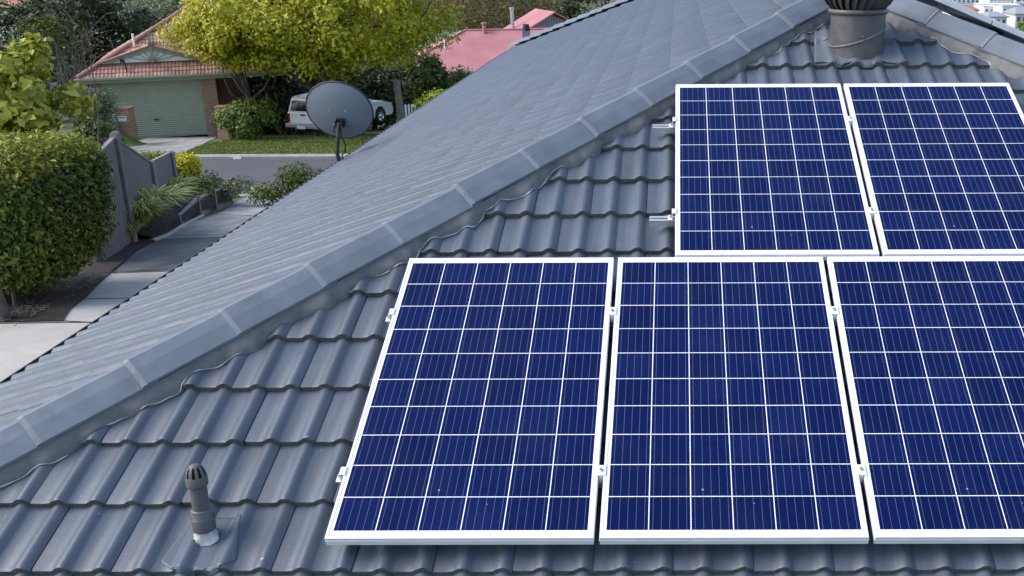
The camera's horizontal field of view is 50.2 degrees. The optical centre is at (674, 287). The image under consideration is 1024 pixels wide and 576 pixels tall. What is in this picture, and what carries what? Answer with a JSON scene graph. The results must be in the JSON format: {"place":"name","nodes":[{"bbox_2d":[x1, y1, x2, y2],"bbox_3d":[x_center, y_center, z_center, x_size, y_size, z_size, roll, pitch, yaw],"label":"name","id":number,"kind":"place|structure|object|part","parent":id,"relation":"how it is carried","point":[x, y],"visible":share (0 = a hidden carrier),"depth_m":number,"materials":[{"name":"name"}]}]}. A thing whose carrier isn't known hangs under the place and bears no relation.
{"place":"outdoors","nodes":[
{"label":"outdoors","id":0,"kind":"place"},
{"bbox_2d":[0,271,168,381],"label":"light path","id":1,"kind":"structure","parent":0,"point":[23,343],"depth_m":14.27,"materials":[{"name":"concrete"}]},
{"bbox_2d":[121,134,146,146],"bbox_3d":[-22.945,-6.019,44.220,2.300,0.658,3.000,0,18,0],"label":"lawn mound","id":2,"kind":"object","parent":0,"point":[131,141],"visible":0.29,"depth_m":44.05,"materials":[{"name":"green plant"}]},
{"bbox_2d":[113,106,138,139],"bbox_3d":[-22.797,-6.793,44.598,0.600,1.398,0.600,0,18,0],"label":"brick letterbox","id":3,"kind":"object","parent":2,"relation":"on","point":[125,119],"visible":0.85,"depth_m":44.37,"materials":[{"name":"brick"}]},
{"bbox_2d":[131,134,216,153],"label":"street driveway","id":4,"kind":"structure","parent":0,"point":[176,144],"depth_m":45.01,"materials":[{"name":"concrete"}]},
{"bbox_2d":[136,197,245,250],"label":"front lawn","id":5,"kind":"structure","parent":0,"point":[234,201],"depth_m":29.08,"materials":[{"name":"green plant"}]},
{"bbox_2d":[27,213,250,322],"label":"slab joints","id":6,"kind":"object","parent":5,"relation":"on","point":[109,298],"visible":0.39,"depth_m":15.68,"materials":[{"name":"grey concrete"}]},
{"bbox_2d":[137,188,232,238],"bbox_3d":[-13.521,-1.895,28.183,3.189,2.030,12.777,-6,19,-16],"label":"planting bed","id":7,"kind":"object","parent":5,"relation":"on","point":[208,201],"visible":0.15,"depth_m":25.59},
{"bbox_2d":[124,197,172,223],"bbox_3d":[-11.130,-1.541,22.217,1.619,0.463,1.504,-11,21,-29],"label":"strappy plant","id":8,"kind":"object","parent":7,"relation":"on","point":[145,210],"visible":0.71,"depth_m":22.16,"materials":[{"name":"green plant"}]},
{"bbox_2d":[139,149,166,159],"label":"golden shrub","id":9,"kind":"object","parent":7,"relation":"on","point":[150,155],"visible":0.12,"depth_m":31.31,"materials":[{"name":"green plant"}]},
{"bbox_2d":[135,182,203,215],"bbox_3d":[-11.345,-1.855,23.334,2.304,0.538,2.323,0,18,0],"label":"strappy plant","id":10,"kind":"object","parent":7,"relation":"on","point":[161,192],"visible":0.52,"depth_m":23.36,"materials":[{"name":"green plant"}]},
{"bbox_2d":[165,175,204,191],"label":"strappy plant","id":11,"kind":"object","parent":7,"relation":"on","point":[174,181],"visible":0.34,"depth_m":28.20,"materials":[{"name":"green plant"}]},
{"bbox_2d":[175,152,202,180],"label":"golden shrub","id":12,"kind":"object","parent":7,"relation":"on","point":[187,164],"visible":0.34,"depth_m":30.44,"materials":[{"name":"yellow plant"}]},
{"bbox_2d":[179,178,215,196],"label":"ground cover shrub","id":13,"kind":"object","parent":7,"relation":"on","point":[203,186],"visible":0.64,"depth_m":28.23,"materials":[{"name":"green plant"}]},
{"bbox_2d":[181,169,254,197],"bbox_3d":[-12.663,-2.778,29.685,2.314,0.833,1.629,0,18,0],"label":"ground cover shrub","id":14,"kind":"object","parent":7,"relation":"on","point":[231,186],"visible":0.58,"depth_m":29.55,"materials":[{"name":"green plant"}]},
{"bbox_2d":[148,188,232,240],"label":"retaining wall","id":15,"kind":"structure","parent":5,"relation":"on","point":[189,221],"depth_m":26.36,"materials":[{"name":"concrete"}]},
{"bbox_2d":[245,161,322,207],"bbox_3d":[-9.245,-2.276,26.690,2.850,1.815,1.750,0,18,0],"label":"eave shrub","id":16,"kind":"object","parent":5,"relation":"on","point":[299,175],"visible":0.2,"depth_m":26.32,"materials":[{"name":"green plant"}]},
{"bbox_2d":[163,207,265,238],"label":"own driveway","id":17,"kind":"structure","parent":0,"point":[217,224],"depth_m":25.44,"materials":[{"name":"concrete"}]},
{"bbox_2d":[108,236,221,273],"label":"stained slab","id":18,"kind":"structure","parent":17,"relation":"on","point":[168,254],"depth_m":20.28,"materials":[{"name":"concrete"}]},
{"bbox_2d":[71,133,378,153],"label":"verge lawn","id":19,"kind":"structure","parent":0,"point":[215,140],"depth_m":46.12,"materials":[{"name":"green plant"}]},
{"bbox_2d":[63,86,122,136],"bbox_3d":[-23.887,-6.900,44.109,2.255,2.802,1.964,0,18,0],"label":"grey shrub","id":20,"kind":"object","parent":19,"relation":"on","point":[104,111],"visible":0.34,"depth_m":43.92,"materials":[{"name":"green plant"}]},
{"bbox_2d":[71,114,116,141],"bbox_3d":[-22.725,-5.884,41.868,2.025,1.792,1.762,0,18,0],"label":"grey shrub","id":21,"kind":"object","parent":19,"relation":"on","point":[85,124],"visible":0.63,"depth_m":41.54,"materials":[{"name":"green plant"}]},
{"bbox_2d":[94,136,125,146],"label":"purple shrub","id":22,"kind":"object","parent":19,"relation":"on","point":[103,141],"visible":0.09,"depth_m":39.19,"materials":[{"name":"green plant"}]},
{"bbox_2d":[211,103,228,127],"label":"round shrub","id":23,"kind":"object","parent":19,"relation":"on","point":[213,110],"visible":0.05,"depth_m":47.53,"materials":[{"name":"green plant"}]},
{"bbox_2d":[172,0,273,135],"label":"street tree","id":24,"kind":"object","parent":19,"relation":"on","point":[218,49],"visible":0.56,"depth_m":44.41,"materials":[{"name":"green plant"}]},
{"bbox_2d":[213,105,233,139],"bbox_3d":[-19.730,-7.115,47.003,0.560,1.684,0.560,0,18,0],"label":"brick letterbox","id":25,"kind":"object","parent":19,"relation":"on","point":[222,134],"visible":0.33,"depth_m":46.85,"materials":[{"name":"brick"}]},
{"bbox_2d":[208,96,280,139],"bbox_3d":[-18.494,-7.151,46.435,2.646,2.182,2.755,15,24,39],"label":"round shrub","id":26,"kind":"object","parent":19,"relation":"on","point":[247,120],"visible":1,"depth_m":45.92,"materials":[{"name":"green plant"}]},
{"bbox_2d":[155,0,469,134],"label":"street tree","id":27,"kind":"object","parent":19,"relation":"on","point":[329,43],"visible":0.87,"depth_m":44.73,"materials":[{"name":"green plant"}]},
{"bbox_2d":[285,93,392,131],"bbox_3d":[-15.518,-8.285,49.785,2.240,1.777,5.399,7,20,22],"label":"parked car","id":28,"kind":"object","parent":19,"relation":"on","point":[297,117],"visible":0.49,"depth_m":47.82,"materials":[{"name":"white metal"}]},
{"bbox_3d":[-16.465,-8.039,47.551,1.520,0.454,0.104,7,20,22],"label":"rear window","id":29,"kind":"part","parent":28,"relation":"part of","materials":[{"name":"black glass"}]},
{"bbox_2d":[393,80,404,121],"bbox_3d":[-12.535,-8.072,48.972,0.441,2.768,0.394,0,18,0],"label":"tree trunk","id":30,"kind":"object","parent":19,"relation":"on","point":[399,101],"visible":0.57,"depth_m":48.71,"materials":[{"name":"grey plant"}]},
{"bbox_2d":[404,104,417,115],"bbox_3d":[-11.469,-7.489,48.125,1.300,1.509,0.058,0,18,0],"label":"picket fence","id":31,"kind":"object","parent":19,"relation":"on","point":[409,109],"visible":0.25,"depth_m":47.94,"materials":[{"name":"white paint"}]},
{"bbox_2d":[412,87,446,110],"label":"garden shrub","id":32,"kind":"object","parent":19,"relation":"on","point":[431,95],"visible":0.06,"depth_m":43.77,"materials":[{"name":"green plant"}]},
{"bbox_2d":[227,186,284,207],"bbox_3d":[-11.475,-2.720,31.913,4.632,0.593,5.298,0,18,0],"label":"own driveway apron","id":33,"kind":"object","parent":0,"point":[241,203],"visible":0.14,"depth_m":30.60,"materials":[{"name":"concrete"}]},
{"bbox_2d":[200,159,336,193],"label":"road","id":34,"kind":"structure","parent":0,"point":[261,171],"depth_m":37.51,"materials":[{"name":"grey asphalt"}]},
{"bbox_2d":[77,50,112,144],"bbox_3d":[-19.247,-5.875,36.112,1.467,4.156,0.653,0,18,0],"label":"sapling","id":35,"kind":"object","parent":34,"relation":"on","point":[97,111],"visible":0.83,"depth_m":36.04,"materials":[{"name":"green plant"}]},
{"bbox_2d":[12,0,615,321],"bbox_3d":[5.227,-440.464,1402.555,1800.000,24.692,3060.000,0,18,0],"label":"terrain","id":36,"kind":"structure","parent":0,"point":[66,127],"depth_m":129.00,"materials":[{"name":"green plant"}]},
{"bbox_2d":[0,285,11,322],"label":"trunk","id":37,"kind":"object","parent":36,"relation":"on","point":[4,312],"visible":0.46,"depth_m":14.38,"materials":[{"name":"brown plant"}]},
{"bbox_2d":[2,0,63,61],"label":"background tree","id":38,"kind":"object","parent":36,"relation":"on","point":[17,4],"visible":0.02,"depth_m":78.79,"materials":[{"name":"green plant"}]},
{"bbox_2d":[0,25,67,119],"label":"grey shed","id":39,"kind":"structure","parent":36,"relation":"on","point":[54,84],"depth_m":67.72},
{"bbox_2d":[0,0,75,69],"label":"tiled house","id":40,"kind":"structure","parent":36,"relation":"on","point":[15,1],"depth_m":97.86,"materials":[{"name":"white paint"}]},
{"bbox_2d":[0,0,100,126],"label":"background tree","id":41,"kind":"object","parent":36,"relation":"on","point":[6,22],"visible":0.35,"depth_m":59.88,"materials":[{"name":"green plant"}]},
{"bbox_2d":[7,14,93,133],"bbox_3d":[-29.847,-10.125,51.490,3.618,5.743,4.002,0,18,0],"label":"tree fern","id":42,"kind":"object","parent":36,"relation":"on","point":[36,22],"visible":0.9,"depth_m":50.42,"materials":[{"name":"green plant"}]},
{"bbox_2d":[0,0,129,132],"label":"twiggy tree","id":43,"kind":"object","parent":36,"relation":"on","point":[65,68],"visible":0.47,"depth_m":51.01,"materials":[{"name":"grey plant"}]},
{"bbox_2d":[34,0,161,86],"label":"background tree","id":44,"kind":"object","parent":36,"relation":"on","point":[135,21],"visible":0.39,"depth_m":63.50,"materials":[{"name":"green plant"}]},
{"bbox_2d":[68,0,131,87],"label":"background tree","id":45,"kind":"object","parent":36,"relation":"on","point":[101,12],"visible":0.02,"depth_m":105.67,"materials":[{"name":"green plant"}]},
{"bbox_2d":[1,193,202,325],"bbox_3d":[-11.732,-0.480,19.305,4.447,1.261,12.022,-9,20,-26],"label":"mulch under hedge","id":46,"kind":"object","parent":36,"relation":"on","point":[56,311],"visible":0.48,"depth_m":16.11,"materials":[{"name":"brown soil"}]},
{"bbox_2d":[0,32,99,137],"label":"magnolia tree","id":47,"kind":"object","parent":46,"relation":"on","point":[25,105],"visible":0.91,"depth_m":18.00,"materials":[{"name":"green plant"}]},
{"bbox_2d":[0,125,120,305],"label":"clipped hedge","id":48,"kind":"object","parent":46,"relation":"on","point":[52,199],"visible":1,"depth_m":15.24,"materials":[{"name":"green plant"}]},
{"bbox_2d":[125,219,147,236],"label":"strappy plant","id":49,"kind":"object","parent":46,"relation":"on","point":[132,227],"visible":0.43,"depth_m":21.79,"materials":[{"name":"green plant"}]},
{"bbox_2d":[95,130,177,260],"bbox_3d":[-12.044,-2.219,24.395,0.292,3.611,11.513,-6,19,-18],"label":"paling fence","id":50,"kind":"object","parent":36,"relation":"on","point":[134,171],"visible":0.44,"depth_m":21.69,"materials":[{"name":"grey wood"}]},
{"bbox_2d":[94,0,188,37],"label":"twiggy tree","id":51,"kind":"object","parent":36,"relation":"on","point":[151,11],"visible":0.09,"depth_m":79.51,"materials":[{"name":"grey plant"}]},
{"bbox_2d":[119,0,193,21],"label":"background tree","id":52,"kind":"object","parent":36,"relation":"on","point":[168,9],"visible":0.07,"depth_m":103.97,"materials":[{"name":"green plant"}]},
{"bbox_2d":[73,5,288,137],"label":"brick garage house","id":53,"kind":"structure","parent":36,"relation":"on","point":[164,90],"depth_m":48.18,"materials":[{"name":"ceramic"}]},
{"bbox_2d":[99,79,207,137],"bbox_3d":[-23.362,-8.026,48.195,4.100,2.555,0.072,-7,19,-20],"label":"garage door","id":54,"kind":"structure","parent":53,"relation":"in","point":[169,108],"depth_m":48.35,"materials":[{"name":"green metal"}]},
{"bbox_2d":[192,154,346,159],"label":"kerb","id":55,"kind":"structure","parent":36,"relation":"on","point":[259,156],"depth_m":38.84,"materials":[{"name":"concrete"}]},
{"bbox_2d":[233,60,312,135],"bbox_3d":[-18.429,-8.856,50.391,4.969,4.258,3.722,0,18,0],"label":"dark evergreen","id":56,"kind":"object","parent":36,"relation":"on","point":[284,89],"visible":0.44,"depth_m":49.53,"materials":[{"name":"green plant"}]},
{"bbox_2d":[258,128,326,137],"bbox_3d":[-19.171,-7.753,53.511,3.347,1.614,14.416,-7,19,-19],"label":"bare patch","id":57,"kind":"object","parent":36,"relation":"on","point":[294,133],"visible":0.21,"depth_m":50.77,"materials":[{"name":"brown soil"}]},
{"bbox_2d":[287,65,365,94],"bbox_3d":[-17.968,-9.850,54.744,5.118,4.505,3.902,0,18,0],"label":"dark evergreen","id":58,"kind":"object","parent":36,"relation":"on","point":[339,79],"visible":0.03,"depth_m":54.27,"materials":[{"name":"green plant"}]},
{"bbox_2d":[312,5,389,67],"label":"background tree","id":59,"kind":"object","parent":36,"relation":"on","point":[362,32],"visible":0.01,"depth_m":114.85,"materials":[{"name":"green plant"}]},
{"bbox_2d":[341,62,413,129],"bbox_3d":[-16.216,-10.055,57.013,4.578,4.383,3.806,0,18,0],"label":"dark evergreen","id":60,"kind":"object","parent":36,"relation":"on","point":[382,89],"visible":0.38,"depth_m":56.52,"materials":[{"name":"green plant"}]},
{"bbox_2d":[367,0,458,27],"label":"background tree","id":61,"kind":"object","parent":36,"relation":"on","point":[431,9],"visible":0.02,"depth_m":117.77,"materials":[{"name":"green plant"}]},
{"bbox_2d":[387,52,449,120],"bbox_3d":[-14.411,-10.894,59.649,4.299,4.588,4.358,0,18,0],"label":"dark evergreen","id":62,"kind":"object","parent":36,"relation":"on","point":[414,79],"visible":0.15,"depth_m":58.46,"materials":[{"name":"green plant"}]},
{"bbox_2d":[402,52,448,104],"bbox_3d":[-11.953,-9.170,51.611,2.519,4.189,2.279,0,18,0],"label":"background tree","id":63,"kind":"object","parent":36,"relation":"on","point":[431,74],"visible":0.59,"depth_m":51.27,"materials":[{"name":"green plant"}]},
{"bbox_2d":[416,30,459,50],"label":"slate roof house","id":64,"kind":"structure","parent":36,"relation":"on","point":[453,32],"depth_m":92.77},
{"bbox_2d":[429,64,472,90],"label":"garden shrub","id":65,"kind":"object","parent":36,"relation":"on","point":[460,74],"visible":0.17,"depth_m":51.08,"materials":[{"name":"green plant"}]},
{"bbox_2d":[417,0,508,30],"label":"twiggy tree","id":66,"kind":"object","parent":36,"relation":"on","point":[457,5],"visible":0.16,"depth_m":100.95,"materials":[{"name":"brown plant"}]},
{"bbox_2d":[404,22,545,77],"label":"red roof house","id":67,"kind":"structure","parent":36,"relation":"on","point":[474,49],"depth_m":75.08,"materials":[{"name":"metal"}]},
{"bbox_2d":[459,0,501,28],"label":"background tree","id":68,"kind":"object","parent":36,"relation":"on","point":[480,8],"visible":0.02,"depth_m":126.60,"materials":[{"name":"green plant"}]},
{"bbox_2d":[418,0,546,30],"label":"twiggy tree","id":69,"kind":"object","parent":36,"relation":"on","point":[487,19],"visible":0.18,"depth_m":105.05,"materials":[{"name":"brown plant"}]},
{"bbox_2d":[0,0,1023,575],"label":"tiled house","id":70,"kind":"structure","parent":36,"relation":"on","point":[240,362],"depth_m":5.36,"materials":[{"name":"tile"}]},
{"bbox_2d":[161,463,240,575],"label":"vent pipe","id":71,"kind":"object","parent":70,"relation":"on","point":[207,539],"visible":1,"depth_m":4.04,"materials":[{"name":"silver metal"}]},
{"bbox_2d":[305,81,373,162],"bbox_3d":[-3.947,-1.968,13.066,0.711,1.144,0.774,14,23,36],"label":"satellite dish","id":72,"kind":"object","parent":70,"relation":"attached to","point":[338,110],"visible":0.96,"depth_m":12.84,"materials":[{"name":"metal"}]},
{"bbox_2d":[336,464,866,487],"bbox_3d":[0.839,0.738,4.203,4.339,0.093,0.052,0,40,0],"label":"mounting rail","id":73,"kind":"object","parent":70,"relation":"attached to","point":[861,472],"visible":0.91,"depth_m":4.19,"materials":[{"name":"metal"}]},
{"bbox_2d":[324,257,613,544],"bbox_3d":[-0.794,0.405,4.591,0.995,0.041,1.653,0,40,0],"label":"solar panel","id":74,"kind":"object","parent":73,"relation":"attached to","point":[481,422],"visible":1,"depth_m":4.44,"materials":[{"name":"glass"}]},
{"bbox_2d":[599,257,868,543],"bbox_3d":[0.220,0.401,4.585,0.995,0.041,1.653,0,40,0],"label":"solar panel","id":75,"kind":"object","parent":73,"relation":"attached to","point":[728,420],"visible":1,"depth_m":4.43,"materials":[{"name":"glass"}]},
{"bbox_2d":[827,256,1023,543],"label":"solar panel","id":76,"kind":"object","parent":73,"relation":"attached to","point":[932,348],"visible":1,"depth_m":4.51,"materials":[{"name":"glass"}]},
{"bbox_2d":[385,306,838,326],"bbox_3d":[0.841,0.131,4.917,4.339,0.092,0.052,0,40,0],"label":"mounting rail","id":77,"kind":"object","parent":70,"relation":"attached to","point":[612,311],"visible":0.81,"depth_m":4.90,"materials":[{"name":"metal"}]},
{"bbox_2d":[649,207,875,225],"bbox_3d":[1.240,-0.367,5.500,2.744,0.093,0.052,0,40,0],"label":"mounting rail","id":78,"kind":"object","parent":70,"relation":"attached to","point":[668,220],"visible":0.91,"depth_m":5.51,"materials":[{"name":"metal"}]},
{"bbox_2d":[675,84,878,260],"bbox_3d":[0.500,-0.679,5.854,0.995,0.040,1.653,0,40,0],"label":"solar panel","id":79,"kind":"object","parent":78,"relation":"attached to","point":[767,170],"visible":0.88,"depth_m":5.73,"materials":[{"name":"glass"}]},
{"bbox_2d":[843,83,1023,255],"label":"solar panel","id":80,"kind":"object","parent":78,"relation":"attached to","point":[942,165],"visible":0.91,"depth_m":5.80,"materials":[{"name":"glass"}]},
{"bbox_2d":[652,115,1023,132],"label":"mounting rail","id":81,"kind":"object","parent":70,"relation":"attached to","point":[663,128],"visible":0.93,"depth_m":6.18,"materials":[{"name":"metal"}]},
{"bbox_2d":[814,0,907,67],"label":"turbine ventilator","id":82,"kind":"object","parent":70,"relation":"on","point":[857,31],"visible":1,"depth_m":6.89,"materials":[{"name":"paint"}]},
{"bbox_2d":[917,0,992,23],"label":"solar panel","id":83,"kind":"object","parent":70,"relation":"attached to","point":[949,6],"visible":0.89,"depth_m":7.54,"materials":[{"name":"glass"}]},
{"bbox_2d":[941,10,1023,43],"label":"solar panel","id":84,"kind":"object","parent":70,"relation":"attached to","point":[1006,31],"visible":0.62,"depth_m":8.83,"materials":[{"name":"glass"}]},
{"bbox_2d":[433,0,591,28],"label":"twiggy tree","id":85,"kind":"object","parent":36,"relation":"on","point":[517,10],"visible":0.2,"depth_m":107.79,"materials":[{"name":"brown plant"}]},
{"bbox_2d":[494,0,578,25],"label":"background tree","id":86,"kind":"object","parent":36,"relation":"on","point":[533,7],"visible":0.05,"depth_m":122.73,"materials":[{"name":"green plant"}]},
{"bbox_2d":[505,7,568,27],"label":"weatherboard house","id":87,"kind":"structure","parent":36,"relation":"on","point":[537,18],"depth_m":86.19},
{"bbox_2d":[500,0,602,22],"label":"twiggy tree","id":88,"kind":"object","parent":36,"relation":"on","point":[548,7],"visible":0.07,"depth_m":110.06,"materials":[{"name":"brown plant"}]},
{"bbox_2d":[555,0,599,18],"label":"background tree","id":89,"kind":"object","parent":36,"relation":"on","point":[569,12],"visible":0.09,"depth_m":96.61,"materials":[{"name":"green plant"}]},
{"bbox_2d":[593,0,615,9],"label":"background tree","id":90,"kind":"object","parent":36,"relation":"on","point":[605,3],"visible":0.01,"depth_m":101.60,"materials":[{"name":"green plant"}]},
{"bbox_2d":[951,0,978,6],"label":"town building","id":91,"kind":"structure","parent":36,"relation":"on","point":[968,1],"depth_m":405.89,"materials":[{"name":"white paint"}]},
{"bbox_2d":[956,5,980,17],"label":"town building","id":92,"kind":"structure","parent":36,"relation":"on","point":[972,8],"depth_m":263.36,"materials":[{"name":"red tile"}]},
{"bbox_2d":[973,3,992,12],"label":"town building","id":93,"kind":"structure","parent":36,"relation":"on","point":[984,8],"depth_m":321.04,"materials":[{"name":"white paint"}]},
{"bbox_2d":[958,3,1023,5],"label":"overhead line","id":94,"kind":"object","parent":36,"relation":"on","point":[988,4],"visible":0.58,"depth_m":145.06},
{"bbox_2d":[979,0,1013,2],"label":"town building","id":95,"kind":"structure","parent":36,"relation":"on","point":[996,1],"depth_m":386.60,"materials":[{"name":"white paint"}]},
{"bbox_2d":[990,3,1021,13],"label":"town building","id":96,"kind":"structure","parent":36,"relation":"on","point":[1003,7],"depth_m":312.36,"materials":[{"name":"white paint"}]},
{"bbox_2d":[1002,7,1023,31],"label":"town building","id":97,"kind":"structure","parent":36,"relation":"on","point":[1016,14],"depth_m":234.57,"materials":[{"name":"white paint"}]},
{"bbox_2d":[1014,0,1023,3],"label":"town building","id":98,"kind":"structure","parent":36,"relation":"on","point":[1018,1],"depth_m":415.67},
{"bbox_2d":[1016,22,1023,30],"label":"town tree","id":99,"kind":"object","parent":36,"relation":"on","point":[1019,24],"visible":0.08,"depth_m":202.27,"materials":[{"name":"green plant"}]},
{"bbox_2d":[981,11,1009,23],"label":"town building","id":100,"kind":"structure","parent":0,"point":[999,16],"depth_m":223.63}
]}

